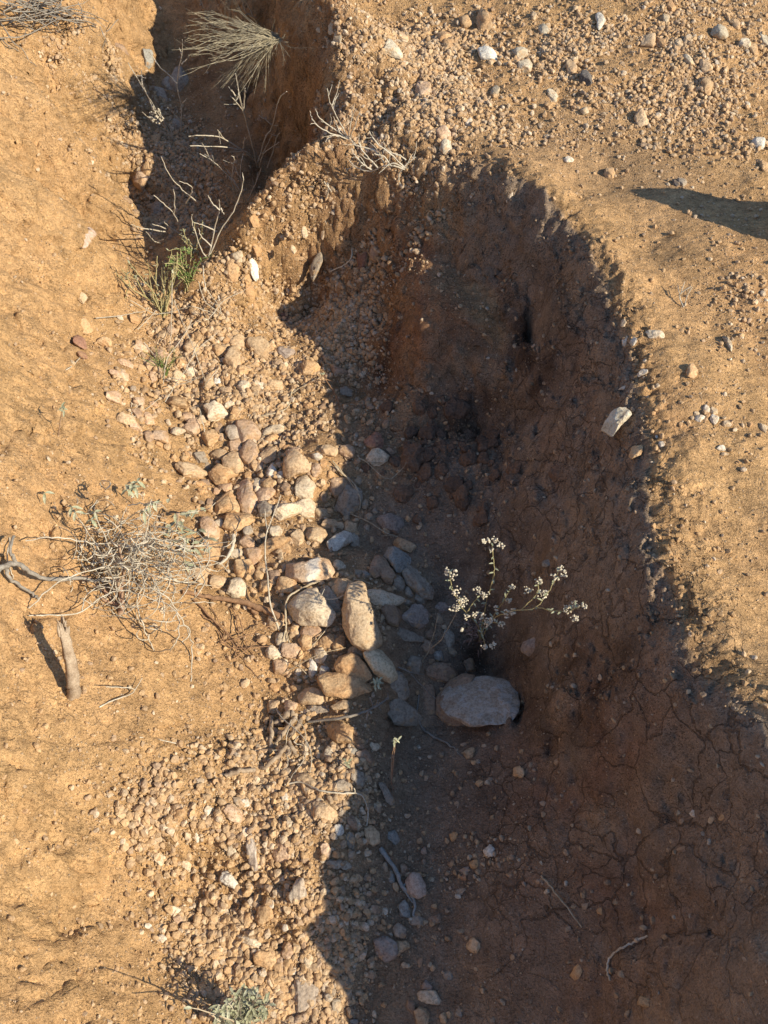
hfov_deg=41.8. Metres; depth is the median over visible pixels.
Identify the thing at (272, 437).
stone
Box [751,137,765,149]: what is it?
stone
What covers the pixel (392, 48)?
stone
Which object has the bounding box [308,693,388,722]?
thorny twig
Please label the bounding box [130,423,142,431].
stone
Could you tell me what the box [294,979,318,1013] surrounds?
stone
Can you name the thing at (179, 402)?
stone
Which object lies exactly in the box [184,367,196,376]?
stone
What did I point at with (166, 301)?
straw shrub
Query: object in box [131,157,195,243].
bare weed
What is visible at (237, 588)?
stone
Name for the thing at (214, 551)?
stone
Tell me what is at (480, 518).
soil clod
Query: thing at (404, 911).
stone
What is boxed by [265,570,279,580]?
stone
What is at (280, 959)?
stone
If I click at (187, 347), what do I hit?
stone
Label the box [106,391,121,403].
stone
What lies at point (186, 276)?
green shrub
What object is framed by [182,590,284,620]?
fallen root
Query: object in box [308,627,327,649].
thin twig
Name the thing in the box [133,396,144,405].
stone
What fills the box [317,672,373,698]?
stone
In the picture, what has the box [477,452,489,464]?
soil clod
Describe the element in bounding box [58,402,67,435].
seedling
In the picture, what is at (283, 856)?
stone
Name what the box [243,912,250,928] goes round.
stone
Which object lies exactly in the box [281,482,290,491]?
stone
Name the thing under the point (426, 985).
stone
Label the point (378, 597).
stone
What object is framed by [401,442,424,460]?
rock
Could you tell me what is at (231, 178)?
bare weed
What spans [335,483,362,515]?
stone
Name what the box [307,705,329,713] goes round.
stone
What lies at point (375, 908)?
stone
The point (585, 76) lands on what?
stone
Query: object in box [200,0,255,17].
rim weed
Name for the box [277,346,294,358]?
stone
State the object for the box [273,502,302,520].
stone
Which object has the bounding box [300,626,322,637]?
stone
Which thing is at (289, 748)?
stubby roots
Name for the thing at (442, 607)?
stone
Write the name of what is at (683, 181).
stone
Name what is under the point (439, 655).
stone
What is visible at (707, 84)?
stone
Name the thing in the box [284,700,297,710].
stone
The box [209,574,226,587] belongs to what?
stone
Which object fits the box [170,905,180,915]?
stone
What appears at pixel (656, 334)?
stone
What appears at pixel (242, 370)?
stone
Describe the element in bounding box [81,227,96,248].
stone
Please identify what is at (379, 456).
stone
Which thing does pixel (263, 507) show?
stone
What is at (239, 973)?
stone
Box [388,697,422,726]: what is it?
stone
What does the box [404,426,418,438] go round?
soil clod
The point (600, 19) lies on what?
stone
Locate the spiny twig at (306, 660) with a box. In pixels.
[283,647,345,680]
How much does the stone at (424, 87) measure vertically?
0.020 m
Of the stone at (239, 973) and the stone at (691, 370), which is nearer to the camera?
the stone at (239, 973)
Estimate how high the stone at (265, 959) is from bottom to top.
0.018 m
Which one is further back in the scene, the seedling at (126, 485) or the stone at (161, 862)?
the seedling at (126, 485)
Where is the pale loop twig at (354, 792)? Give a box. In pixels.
[285,781,368,825]
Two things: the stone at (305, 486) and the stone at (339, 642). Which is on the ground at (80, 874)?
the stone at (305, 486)
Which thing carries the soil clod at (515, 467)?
on the ground at (80, 874)
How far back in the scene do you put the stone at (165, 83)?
2.85 m
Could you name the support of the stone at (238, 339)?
on the gravel
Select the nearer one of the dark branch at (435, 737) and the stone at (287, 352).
the dark branch at (435, 737)
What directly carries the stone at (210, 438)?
on the gravel
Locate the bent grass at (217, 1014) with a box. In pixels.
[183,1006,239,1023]
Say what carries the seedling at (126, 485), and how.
on the ground at (80, 874)
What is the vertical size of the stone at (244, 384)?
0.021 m
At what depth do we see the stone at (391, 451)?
2.14 m
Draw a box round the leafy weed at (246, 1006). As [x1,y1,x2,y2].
[208,983,286,1023]
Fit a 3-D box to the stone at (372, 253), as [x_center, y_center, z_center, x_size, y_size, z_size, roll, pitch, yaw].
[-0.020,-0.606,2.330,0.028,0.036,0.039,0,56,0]
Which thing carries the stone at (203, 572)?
on the ground at (80, 874)
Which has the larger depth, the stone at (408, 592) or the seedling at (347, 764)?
the stone at (408, 592)
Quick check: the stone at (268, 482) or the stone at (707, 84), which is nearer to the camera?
the stone at (268, 482)
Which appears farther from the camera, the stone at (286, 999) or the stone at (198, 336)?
the stone at (198, 336)
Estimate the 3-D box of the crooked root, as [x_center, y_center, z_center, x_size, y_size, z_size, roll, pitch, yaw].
[-0.168,0.199,1.883,0.049,0.048,0.165,14,57,10]
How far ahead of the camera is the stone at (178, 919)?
1.59 m
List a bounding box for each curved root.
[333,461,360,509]
[379,847,416,916]
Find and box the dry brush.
[0,0,118,65]
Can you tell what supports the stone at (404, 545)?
on the ground at (80, 874)
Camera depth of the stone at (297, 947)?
1.59 m
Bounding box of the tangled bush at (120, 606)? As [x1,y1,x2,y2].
[6,478,236,681]
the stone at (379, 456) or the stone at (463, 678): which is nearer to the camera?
the stone at (463, 678)
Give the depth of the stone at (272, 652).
1.86 m
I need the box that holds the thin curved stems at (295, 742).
[272,708,311,783]
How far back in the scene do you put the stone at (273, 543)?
1.97 m
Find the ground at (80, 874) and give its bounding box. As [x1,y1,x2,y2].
[0,0,767,1023]
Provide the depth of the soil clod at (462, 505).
2.05 m
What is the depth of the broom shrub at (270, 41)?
2.34 m
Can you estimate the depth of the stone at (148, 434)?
2.08 m
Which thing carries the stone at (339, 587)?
on the ground at (80, 874)
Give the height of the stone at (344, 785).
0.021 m
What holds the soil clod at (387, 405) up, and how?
on the ground at (80, 874)
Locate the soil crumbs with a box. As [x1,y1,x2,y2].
[183,9,767,813]
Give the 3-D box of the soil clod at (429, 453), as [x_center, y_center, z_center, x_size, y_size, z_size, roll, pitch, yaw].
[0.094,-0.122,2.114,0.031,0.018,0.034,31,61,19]
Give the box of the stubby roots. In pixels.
[223,710,302,777]
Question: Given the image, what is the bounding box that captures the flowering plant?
[444,536,586,657]
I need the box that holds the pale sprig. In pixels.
[677,282,691,306]
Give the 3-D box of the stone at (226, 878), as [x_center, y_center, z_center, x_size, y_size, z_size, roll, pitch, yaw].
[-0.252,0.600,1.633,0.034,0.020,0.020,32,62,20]
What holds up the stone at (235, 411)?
on the gravel
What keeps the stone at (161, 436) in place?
on the ground at (80, 874)
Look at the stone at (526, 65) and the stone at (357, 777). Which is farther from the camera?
the stone at (526, 65)
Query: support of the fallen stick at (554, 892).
on the ground at (80, 874)
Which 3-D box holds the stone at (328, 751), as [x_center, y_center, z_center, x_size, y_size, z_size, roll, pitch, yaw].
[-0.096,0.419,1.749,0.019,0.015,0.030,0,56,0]
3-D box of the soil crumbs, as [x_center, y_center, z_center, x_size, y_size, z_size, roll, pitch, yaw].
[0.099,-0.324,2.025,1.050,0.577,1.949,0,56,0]
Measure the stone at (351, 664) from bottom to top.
0.035 m
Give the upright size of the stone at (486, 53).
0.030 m
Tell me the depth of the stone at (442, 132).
2.15 m
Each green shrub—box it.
[164,246,213,291]
[166,221,203,258]
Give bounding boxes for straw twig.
[351,514,397,536]
[358,457,405,478]
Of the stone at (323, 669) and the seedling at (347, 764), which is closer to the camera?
the seedling at (347, 764)
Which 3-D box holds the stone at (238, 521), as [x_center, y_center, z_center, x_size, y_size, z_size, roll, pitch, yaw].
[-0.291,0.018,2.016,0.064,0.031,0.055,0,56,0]
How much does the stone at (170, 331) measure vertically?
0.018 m
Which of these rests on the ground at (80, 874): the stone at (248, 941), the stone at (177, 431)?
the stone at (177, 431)
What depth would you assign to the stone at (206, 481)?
2.09 m
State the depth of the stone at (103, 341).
2.20 m
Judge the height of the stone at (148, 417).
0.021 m
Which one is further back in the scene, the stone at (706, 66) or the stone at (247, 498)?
the stone at (706, 66)
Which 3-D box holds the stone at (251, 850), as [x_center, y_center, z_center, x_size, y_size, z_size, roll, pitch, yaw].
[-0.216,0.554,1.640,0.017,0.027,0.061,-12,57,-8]
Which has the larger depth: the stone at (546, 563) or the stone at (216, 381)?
the stone at (216, 381)
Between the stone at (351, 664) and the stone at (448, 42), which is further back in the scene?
the stone at (448, 42)
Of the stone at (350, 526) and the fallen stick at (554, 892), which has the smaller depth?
the fallen stick at (554, 892)
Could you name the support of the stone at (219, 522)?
on the ground at (80, 874)
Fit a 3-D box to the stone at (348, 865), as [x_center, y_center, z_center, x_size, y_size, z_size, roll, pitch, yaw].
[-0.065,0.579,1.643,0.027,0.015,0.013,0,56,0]
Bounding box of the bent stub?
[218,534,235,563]
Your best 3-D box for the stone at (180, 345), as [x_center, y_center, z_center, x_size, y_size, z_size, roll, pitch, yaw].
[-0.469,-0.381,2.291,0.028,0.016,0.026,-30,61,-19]
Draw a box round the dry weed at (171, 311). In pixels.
[96,265,251,431]
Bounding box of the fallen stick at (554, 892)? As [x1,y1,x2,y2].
[541,875,581,927]
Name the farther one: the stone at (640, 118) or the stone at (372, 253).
the stone at (372, 253)
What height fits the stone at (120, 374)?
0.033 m
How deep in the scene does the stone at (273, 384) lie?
2.26 m
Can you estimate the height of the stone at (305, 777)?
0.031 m
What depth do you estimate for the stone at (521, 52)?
2.30 m
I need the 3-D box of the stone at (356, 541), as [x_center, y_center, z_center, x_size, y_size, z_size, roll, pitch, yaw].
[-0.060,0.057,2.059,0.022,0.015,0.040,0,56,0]
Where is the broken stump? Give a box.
[56,615,81,700]
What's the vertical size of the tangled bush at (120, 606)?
0.298 m
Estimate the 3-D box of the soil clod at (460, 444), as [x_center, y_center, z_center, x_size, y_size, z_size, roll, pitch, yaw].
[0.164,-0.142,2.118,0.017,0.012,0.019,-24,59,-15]
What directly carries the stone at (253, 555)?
on the ground at (80, 874)
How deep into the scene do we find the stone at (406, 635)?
1.93 m
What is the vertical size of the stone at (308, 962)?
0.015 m
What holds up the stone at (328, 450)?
on the gravel
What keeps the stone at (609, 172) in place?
on the ground at (80, 874)
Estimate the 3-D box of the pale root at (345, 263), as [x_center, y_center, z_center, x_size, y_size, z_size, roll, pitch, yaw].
[-0.102,-0.592,2.372,0.058,0.060,0.028,0,56,0]
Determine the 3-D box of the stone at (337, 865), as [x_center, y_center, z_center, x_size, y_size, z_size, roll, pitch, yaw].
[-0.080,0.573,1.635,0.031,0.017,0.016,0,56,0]
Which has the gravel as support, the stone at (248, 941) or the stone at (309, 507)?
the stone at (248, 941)
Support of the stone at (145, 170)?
on the stone at (140, 180)
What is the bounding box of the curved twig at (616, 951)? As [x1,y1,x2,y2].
[606,935,647,980]
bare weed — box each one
[128,63,173,141]
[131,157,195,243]
[149,39,186,136]
[189,73,286,167]
[191,173,243,256]
[201,143,260,204]
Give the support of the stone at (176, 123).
on the ground at (80, 874)
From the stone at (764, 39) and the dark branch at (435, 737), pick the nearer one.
the dark branch at (435, 737)
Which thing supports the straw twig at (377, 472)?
on the ground at (80, 874)
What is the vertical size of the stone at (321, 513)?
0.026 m
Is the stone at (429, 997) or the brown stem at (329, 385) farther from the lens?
the brown stem at (329, 385)
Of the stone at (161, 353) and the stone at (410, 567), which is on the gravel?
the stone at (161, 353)
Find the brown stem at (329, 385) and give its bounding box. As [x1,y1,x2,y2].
[307,375,339,410]
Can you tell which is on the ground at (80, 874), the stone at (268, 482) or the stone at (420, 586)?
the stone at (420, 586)
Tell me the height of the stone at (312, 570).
0.041 m
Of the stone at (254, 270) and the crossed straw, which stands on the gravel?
the stone at (254, 270)
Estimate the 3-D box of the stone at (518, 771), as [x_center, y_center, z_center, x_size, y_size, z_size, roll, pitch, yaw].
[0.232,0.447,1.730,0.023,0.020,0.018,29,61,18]
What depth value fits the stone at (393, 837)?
1.71 m
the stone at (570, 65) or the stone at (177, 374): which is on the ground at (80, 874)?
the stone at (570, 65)
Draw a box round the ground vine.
[261,377,319,416]
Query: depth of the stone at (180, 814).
1.61 m
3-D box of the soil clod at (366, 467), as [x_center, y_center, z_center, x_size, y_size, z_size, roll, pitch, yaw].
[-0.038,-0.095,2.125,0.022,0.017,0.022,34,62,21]
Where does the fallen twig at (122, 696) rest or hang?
on the ground at (80, 874)
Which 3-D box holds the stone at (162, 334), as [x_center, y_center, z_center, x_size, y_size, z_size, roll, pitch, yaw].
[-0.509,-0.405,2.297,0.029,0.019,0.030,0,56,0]
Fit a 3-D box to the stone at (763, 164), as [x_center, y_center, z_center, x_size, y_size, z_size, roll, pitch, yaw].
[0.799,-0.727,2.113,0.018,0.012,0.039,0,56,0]
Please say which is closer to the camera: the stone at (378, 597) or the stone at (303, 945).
the stone at (303, 945)
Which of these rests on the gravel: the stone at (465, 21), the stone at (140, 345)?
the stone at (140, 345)
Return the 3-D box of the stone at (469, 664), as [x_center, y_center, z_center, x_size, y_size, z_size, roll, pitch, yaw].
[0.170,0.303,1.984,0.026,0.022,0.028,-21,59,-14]
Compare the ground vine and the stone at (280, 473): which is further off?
the ground vine
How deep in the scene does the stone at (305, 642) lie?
1.86 m
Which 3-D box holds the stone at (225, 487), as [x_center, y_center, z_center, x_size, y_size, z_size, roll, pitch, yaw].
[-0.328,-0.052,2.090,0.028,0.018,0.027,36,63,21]
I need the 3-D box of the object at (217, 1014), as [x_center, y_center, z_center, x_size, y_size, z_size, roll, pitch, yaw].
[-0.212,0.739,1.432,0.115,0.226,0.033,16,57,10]
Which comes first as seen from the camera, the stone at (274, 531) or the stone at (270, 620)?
the stone at (270, 620)
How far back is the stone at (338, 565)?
1.96 m
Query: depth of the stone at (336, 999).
1.57 m
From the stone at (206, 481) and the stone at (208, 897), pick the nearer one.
the stone at (208, 897)
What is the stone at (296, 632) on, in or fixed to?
on the gravel
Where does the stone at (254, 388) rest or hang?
on the ground at (80, 874)
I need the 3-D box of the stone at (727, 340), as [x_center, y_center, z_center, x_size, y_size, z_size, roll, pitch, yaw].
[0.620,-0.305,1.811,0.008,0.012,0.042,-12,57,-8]
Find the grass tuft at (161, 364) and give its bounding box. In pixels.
[141,348,181,377]
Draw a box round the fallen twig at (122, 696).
[99,679,141,707]
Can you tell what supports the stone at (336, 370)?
on the gravel
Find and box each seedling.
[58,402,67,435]
[125,484,138,505]
[343,758,352,768]
[370,677,382,690]
[392,736,401,778]
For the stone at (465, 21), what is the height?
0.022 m
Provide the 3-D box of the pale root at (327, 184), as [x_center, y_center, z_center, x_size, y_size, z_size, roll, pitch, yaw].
[-0.151,-0.722,2.297,0.025,0.110,0.080,-38,64,-23]
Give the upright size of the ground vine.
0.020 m
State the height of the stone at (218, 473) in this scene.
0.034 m
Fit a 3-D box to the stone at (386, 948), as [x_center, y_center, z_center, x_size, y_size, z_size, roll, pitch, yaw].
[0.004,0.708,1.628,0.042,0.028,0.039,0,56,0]
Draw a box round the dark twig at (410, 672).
[398,666,435,698]
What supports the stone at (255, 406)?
on the ground at (80, 874)
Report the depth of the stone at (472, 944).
1.62 m
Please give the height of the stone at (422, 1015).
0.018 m
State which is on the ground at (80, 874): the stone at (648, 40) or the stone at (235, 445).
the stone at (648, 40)
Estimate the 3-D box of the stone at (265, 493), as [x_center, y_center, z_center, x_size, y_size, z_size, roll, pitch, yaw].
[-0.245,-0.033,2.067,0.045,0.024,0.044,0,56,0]
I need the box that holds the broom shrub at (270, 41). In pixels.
[174,1,306,99]
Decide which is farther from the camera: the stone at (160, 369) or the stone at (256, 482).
the stone at (160, 369)
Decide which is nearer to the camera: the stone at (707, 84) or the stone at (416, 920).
the stone at (416, 920)
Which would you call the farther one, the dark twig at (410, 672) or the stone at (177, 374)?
the stone at (177, 374)
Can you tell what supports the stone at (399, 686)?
on the ground at (80, 874)
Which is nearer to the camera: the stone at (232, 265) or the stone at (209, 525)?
the stone at (209, 525)
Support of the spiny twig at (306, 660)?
on the ground at (80, 874)
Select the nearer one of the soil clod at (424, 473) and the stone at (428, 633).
the stone at (428, 633)
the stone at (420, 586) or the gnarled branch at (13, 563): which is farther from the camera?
the stone at (420, 586)
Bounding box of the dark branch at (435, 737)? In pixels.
[416,694,462,756]
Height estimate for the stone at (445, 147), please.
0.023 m
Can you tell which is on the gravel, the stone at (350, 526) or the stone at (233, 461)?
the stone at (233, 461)
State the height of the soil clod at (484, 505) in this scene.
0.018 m
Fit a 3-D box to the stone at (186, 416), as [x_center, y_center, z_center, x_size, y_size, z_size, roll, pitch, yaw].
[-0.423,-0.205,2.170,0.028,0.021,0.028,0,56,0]
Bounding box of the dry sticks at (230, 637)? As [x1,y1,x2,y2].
[192,598,280,681]
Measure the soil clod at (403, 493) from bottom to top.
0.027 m
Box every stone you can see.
[73,335,86,349]
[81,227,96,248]
[81,318,92,333]
[97,336,111,346]
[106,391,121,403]
[109,369,128,380]
[115,42,128,54]
[116,412,137,424]
[117,358,133,368]
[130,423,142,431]
[131,408,142,418]
[133,171,150,190]
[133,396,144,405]
[134,340,149,352]
[134,363,146,370]
[141,161,150,175]
[142,48,153,69]
[143,430,153,441]
[144,411,154,424]
[145,359,157,369]
[149,370,157,381]
[150,201,162,213]
[150,851,163,866]
[151,133,160,142]
[153,349,168,362]
[153,430,169,443]
[154,86,167,101]
[155,330,166,339]
[156,366,166,373]
[161,76,171,89]
[166,325,176,334]
[166,396,187,408]
[168,66,188,91]
[170,369,184,388]
[170,427,185,435]
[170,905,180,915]
[172,118,181,128]
[172,340,183,348]
[172,914,182,924]
[173,808,185,821]
[175,461,207,477]
[181,861,190,871]
[182,412,194,421]
[182,418,201,435]
[183,341,198,353]
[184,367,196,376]
[186,565,208,583]
[193,451,207,463]
[193,536,219,561]
[194,331,202,341]
[200,516,220,539]
[201,430,218,446]
[201,479,209,484]
[203,373,213,388]
[203,400,227,421]
[205,890,214,904]
[206,498,214,506]
[208,463,238,485]
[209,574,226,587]
[209,950,222,959]
[210,448,227,460]
[211,344,226,356]
[214,377,220,385]
[214,491,239,515]
[215,519,222,527]
[219,386,233,393]
[219,483,232,492]
[219,871,238,888]
[221,452,243,473]
[222,368,230,379]
[222,512,254,531]
[222,804,242,823]
[223,345,241,368]
[224,400,234,407]
[225,424,238,439]
[225,577,246,597]
[226,258,234,277]
[226,844,235,855]
[227,256,239,282]
[229,438,241,451]
[229,549,242,558]
[230,250,242,262]
[230,334,244,347]
[230,405,240,417]
[234,559,254,578]
[235,936,261,947]
[235,968,242,980]
[236,380,250,389]
[236,419,260,444]
[237,365,251,375]
[237,478,257,513]
[239,439,257,463]
[239,534,255,548]
[243,525,253,535]
[243,547,262,565]
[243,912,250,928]
[245,833,257,871]
[246,336,271,359]
[249,257,258,281]
[251,385,260,394]
[251,404,260,410]
[252,477,260,489]
[253,950,276,969]
[254,561,264,580]
[256,461,263,472]
[256,487,275,503]
[256,904,273,925]
[257,500,273,516]
[258,536,290,554]
[259,579,271,592]
[260,446,276,463]
[261,424,284,435]
[261,478,276,487]
[264,433,279,441]
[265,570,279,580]
[265,645,282,659]
[266,615,284,630]
[267,379,283,390]
[267,464,276,476]
[267,700,279,713]
[269,525,282,537]
[271,543,290,554]
[271,841,290,862]
[272,658,288,675]
[272,773,280,785]
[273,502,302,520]
[275,632,288,646]
[276,471,282,477]
[276,576,297,593]
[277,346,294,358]
[277,957,283,971]
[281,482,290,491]
[281,642,300,658]
[281,942,292,958]
[282,449,310,478]
[283,987,290,1001]
[284,447,299,452]
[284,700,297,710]
[285,557,334,584]
[287,587,335,626]
[287,622,299,635]
[288,878,306,903]
[290,528,304,545]
[292,772,316,786]
[292,943,300,952]
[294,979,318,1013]
[295,475,315,499]
[296,498,315,517]
[297,687,324,704]
[298,635,311,650]
[300,359,320,376]
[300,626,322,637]
[300,931,305,948]
[303,949,312,967]
[305,527,327,543]
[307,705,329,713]
[308,658,316,677]
[309,252,322,281]
[311,462,322,476]
[311,801,337,820]
[314,647,326,663]
[315,507,330,519]
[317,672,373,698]
[318,633,334,649]
[319,444,337,456]
[319,586,341,612]
[319,666,329,674]
[320,843,331,859]
[321,518,337,528]
[324,745,332,757]
[325,859,341,869]
[326,531,352,550]
[327,721,353,742]
[328,477,351,497]
[330,699,350,709]
[331,365,347,375]
[331,578,352,599]
[331,997,341,1014]
[332,635,345,651]
[333,559,345,570]
[334,652,371,681]
[334,824,343,836]
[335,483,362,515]
[336,779,352,791]
[339,386,352,396]
[339,444,354,457]
[341,580,382,651]
[341,862,351,869]
[344,520,357,532]
[346,815,357,830]
[346,832,354,849]
[348,646,363,658]
[350,532,359,546]
[350,770,364,786]
[356,251,366,269]
[359,749,374,764]
[363,649,397,683]
[364,432,383,448]
[364,825,379,846]
[365,448,389,465]
[367,589,405,606]
[369,244,378,260]
[369,555,389,577]
[369,905,379,913]
[370,742,380,750]
[373,935,398,962]
[376,513,404,533]
[378,782,394,805]
[380,565,395,583]
[380,604,401,626]
[383,546,411,572]
[384,38,402,59]
[385,447,395,455]
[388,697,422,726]
[388,830,399,844]
[390,670,409,699]
[393,537,416,552]
[393,575,404,591]
[393,922,406,938]
[397,627,423,642]
[397,940,409,952]
[398,32,408,41]
[399,899,409,917]
[400,864,408,876]
[401,565,421,575]
[402,568,434,599]
[402,603,428,628]
[404,586,413,597]
[405,872,426,898]
[405,999,414,1012]
[406,655,422,672]
[410,915,425,925]
[414,593,425,603]
[414,1006,429,1023]
[415,81,430,97]
[417,990,440,1004]
[420,639,434,653]
[420,979,432,989]
[423,681,435,714]
[424,629,433,639]
[424,662,457,682]
[428,914,440,923]
[434,650,443,660]
[435,602,450,612]
[436,31,451,40]
[436,125,450,139]
[436,673,474,725]
[439,138,451,154]
[439,1012,446,1023]
[440,676,519,726]
[441,38,453,47]
[444,629,454,647]
[459,15,471,28]
[463,658,475,671]
[463,747,474,758]
[466,938,479,953]
[476,7,491,30]
[477,46,497,60]
[483,844,494,856]
[513,47,527,57]
[513,766,524,777]
[517,59,532,73]
[520,637,534,655]
[538,23,549,34]
[542,559,549,566]
[547,88,557,102]
[565,59,576,73]
[570,964,582,979]
[579,70,591,85]
[595,12,605,29]
[601,407,631,436]
[603,167,614,178]
[629,445,642,458]
[634,108,648,126]
[637,996,649,1006]
[640,33,655,47]
[645,330,664,338]
[677,178,686,185]
[683,54,693,65]
[686,363,697,377]
[700,58,712,73]
[701,77,712,95]
[710,24,728,39]
[722,336,731,350]
[739,38,750,48]
[749,43,757,54]
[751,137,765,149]
[759,31,767,46]
[759,160,767,171]
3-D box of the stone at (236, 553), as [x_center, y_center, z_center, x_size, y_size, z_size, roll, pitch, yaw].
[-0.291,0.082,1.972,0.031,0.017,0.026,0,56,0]
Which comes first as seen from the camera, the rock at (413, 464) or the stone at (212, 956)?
the stone at (212, 956)
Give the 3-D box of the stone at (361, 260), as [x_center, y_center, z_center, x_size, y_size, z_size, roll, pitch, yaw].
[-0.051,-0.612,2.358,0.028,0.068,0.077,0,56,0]
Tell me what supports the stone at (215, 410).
on the ground at (80, 874)
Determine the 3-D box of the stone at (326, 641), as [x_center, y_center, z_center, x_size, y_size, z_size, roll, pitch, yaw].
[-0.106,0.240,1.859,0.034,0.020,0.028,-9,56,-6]
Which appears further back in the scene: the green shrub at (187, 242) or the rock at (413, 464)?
the green shrub at (187, 242)
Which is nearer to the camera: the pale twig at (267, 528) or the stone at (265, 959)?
the stone at (265, 959)
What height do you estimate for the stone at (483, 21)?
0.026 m
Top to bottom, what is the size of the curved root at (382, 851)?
0.041 m
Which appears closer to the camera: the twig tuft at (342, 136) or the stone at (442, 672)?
the stone at (442, 672)
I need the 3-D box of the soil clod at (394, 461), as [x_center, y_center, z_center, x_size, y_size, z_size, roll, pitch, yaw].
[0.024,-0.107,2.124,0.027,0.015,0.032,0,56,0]
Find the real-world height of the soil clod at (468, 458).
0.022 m
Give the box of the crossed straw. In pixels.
[422,614,455,661]
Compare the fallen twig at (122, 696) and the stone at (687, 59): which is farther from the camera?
the stone at (687, 59)
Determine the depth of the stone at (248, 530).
2.00 m
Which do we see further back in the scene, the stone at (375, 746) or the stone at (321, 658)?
the stone at (321, 658)
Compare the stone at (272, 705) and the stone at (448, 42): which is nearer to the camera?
the stone at (272, 705)
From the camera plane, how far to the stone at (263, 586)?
1.93 m
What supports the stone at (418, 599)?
on the ground at (80, 874)
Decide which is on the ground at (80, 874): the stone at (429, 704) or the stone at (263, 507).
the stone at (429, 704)
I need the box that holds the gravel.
[0,0,767,1023]
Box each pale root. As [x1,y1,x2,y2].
[323,181,331,223]
[329,248,352,271]
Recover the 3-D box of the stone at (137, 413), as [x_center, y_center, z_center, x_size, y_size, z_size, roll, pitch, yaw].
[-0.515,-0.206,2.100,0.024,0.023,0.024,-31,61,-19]
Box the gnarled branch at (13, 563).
[0,535,112,599]
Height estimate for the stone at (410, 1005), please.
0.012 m
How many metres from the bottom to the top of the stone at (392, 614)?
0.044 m
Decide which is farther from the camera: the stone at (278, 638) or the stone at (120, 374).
the stone at (120, 374)
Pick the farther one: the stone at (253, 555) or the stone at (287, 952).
the stone at (253, 555)
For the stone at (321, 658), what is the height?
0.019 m
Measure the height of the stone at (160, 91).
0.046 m
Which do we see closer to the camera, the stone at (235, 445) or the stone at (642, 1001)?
the stone at (642, 1001)
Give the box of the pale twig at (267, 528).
[264,495,280,630]
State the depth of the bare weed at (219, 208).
2.31 m
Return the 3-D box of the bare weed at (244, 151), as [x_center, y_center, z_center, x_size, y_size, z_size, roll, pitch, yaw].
[-0.362,-0.922,2.455,0.237,0.369,0.222,-12,57,-8]
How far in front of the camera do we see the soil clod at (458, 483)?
2.06 m
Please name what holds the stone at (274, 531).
on the ground at (80, 874)
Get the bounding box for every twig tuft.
[310,84,364,141]
[343,131,416,185]
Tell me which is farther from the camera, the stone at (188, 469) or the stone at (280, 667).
the stone at (188, 469)
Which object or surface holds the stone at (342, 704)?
on the ground at (80, 874)
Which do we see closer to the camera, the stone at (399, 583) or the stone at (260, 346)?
the stone at (399, 583)
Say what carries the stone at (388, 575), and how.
on the ground at (80, 874)
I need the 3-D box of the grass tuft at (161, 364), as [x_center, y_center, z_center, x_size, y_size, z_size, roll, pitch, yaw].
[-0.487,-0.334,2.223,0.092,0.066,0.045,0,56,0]
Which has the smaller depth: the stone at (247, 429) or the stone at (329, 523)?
the stone at (329, 523)
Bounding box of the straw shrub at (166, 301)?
[115,250,179,317]
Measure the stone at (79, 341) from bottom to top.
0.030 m
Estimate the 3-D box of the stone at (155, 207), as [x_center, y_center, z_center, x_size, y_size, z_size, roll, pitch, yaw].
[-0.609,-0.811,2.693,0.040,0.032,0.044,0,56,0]
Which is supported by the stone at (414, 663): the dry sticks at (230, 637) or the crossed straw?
the crossed straw
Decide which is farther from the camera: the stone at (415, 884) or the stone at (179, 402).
the stone at (179, 402)
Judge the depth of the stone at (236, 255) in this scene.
2.33 m
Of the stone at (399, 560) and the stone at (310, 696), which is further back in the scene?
the stone at (399, 560)
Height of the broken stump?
0.157 m
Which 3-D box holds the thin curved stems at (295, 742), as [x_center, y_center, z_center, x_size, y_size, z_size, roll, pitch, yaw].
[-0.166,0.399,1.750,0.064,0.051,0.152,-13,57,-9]
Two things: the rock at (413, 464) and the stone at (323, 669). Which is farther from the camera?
the rock at (413, 464)
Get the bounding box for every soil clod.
[361,463,370,472]
[380,399,392,412]
[389,456,400,467]
[393,484,413,502]
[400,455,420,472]
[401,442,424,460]
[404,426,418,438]
[412,515,421,523]
[413,400,425,414]
[416,462,431,482]
[417,425,435,440]
[420,439,427,446]
[423,447,435,460]
[426,496,438,509]
[434,463,448,475]
[434,472,443,479]
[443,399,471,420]
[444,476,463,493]
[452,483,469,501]
[455,475,463,488]
[455,495,471,511]
[458,442,465,448]
[459,449,476,466]
[463,429,476,438]
[472,508,487,526]
[476,502,489,512]
[477,441,490,452]
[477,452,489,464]
[487,438,498,448]
[489,469,500,480]
[502,432,508,438]
[505,461,521,473]
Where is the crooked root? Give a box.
[277,580,319,658]
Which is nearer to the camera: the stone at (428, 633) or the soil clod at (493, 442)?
the stone at (428, 633)
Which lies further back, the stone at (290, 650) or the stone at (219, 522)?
the stone at (219, 522)
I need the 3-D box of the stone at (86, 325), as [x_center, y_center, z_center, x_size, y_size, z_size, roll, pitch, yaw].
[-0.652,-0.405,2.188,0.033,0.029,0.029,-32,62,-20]
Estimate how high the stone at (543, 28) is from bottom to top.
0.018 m
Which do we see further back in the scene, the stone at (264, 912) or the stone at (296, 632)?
the stone at (296, 632)
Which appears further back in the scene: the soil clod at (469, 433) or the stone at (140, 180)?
the stone at (140, 180)
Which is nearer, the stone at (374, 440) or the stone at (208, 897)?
the stone at (208, 897)
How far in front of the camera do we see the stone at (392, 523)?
2.06 m
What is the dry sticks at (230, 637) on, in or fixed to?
on the ground at (80, 874)

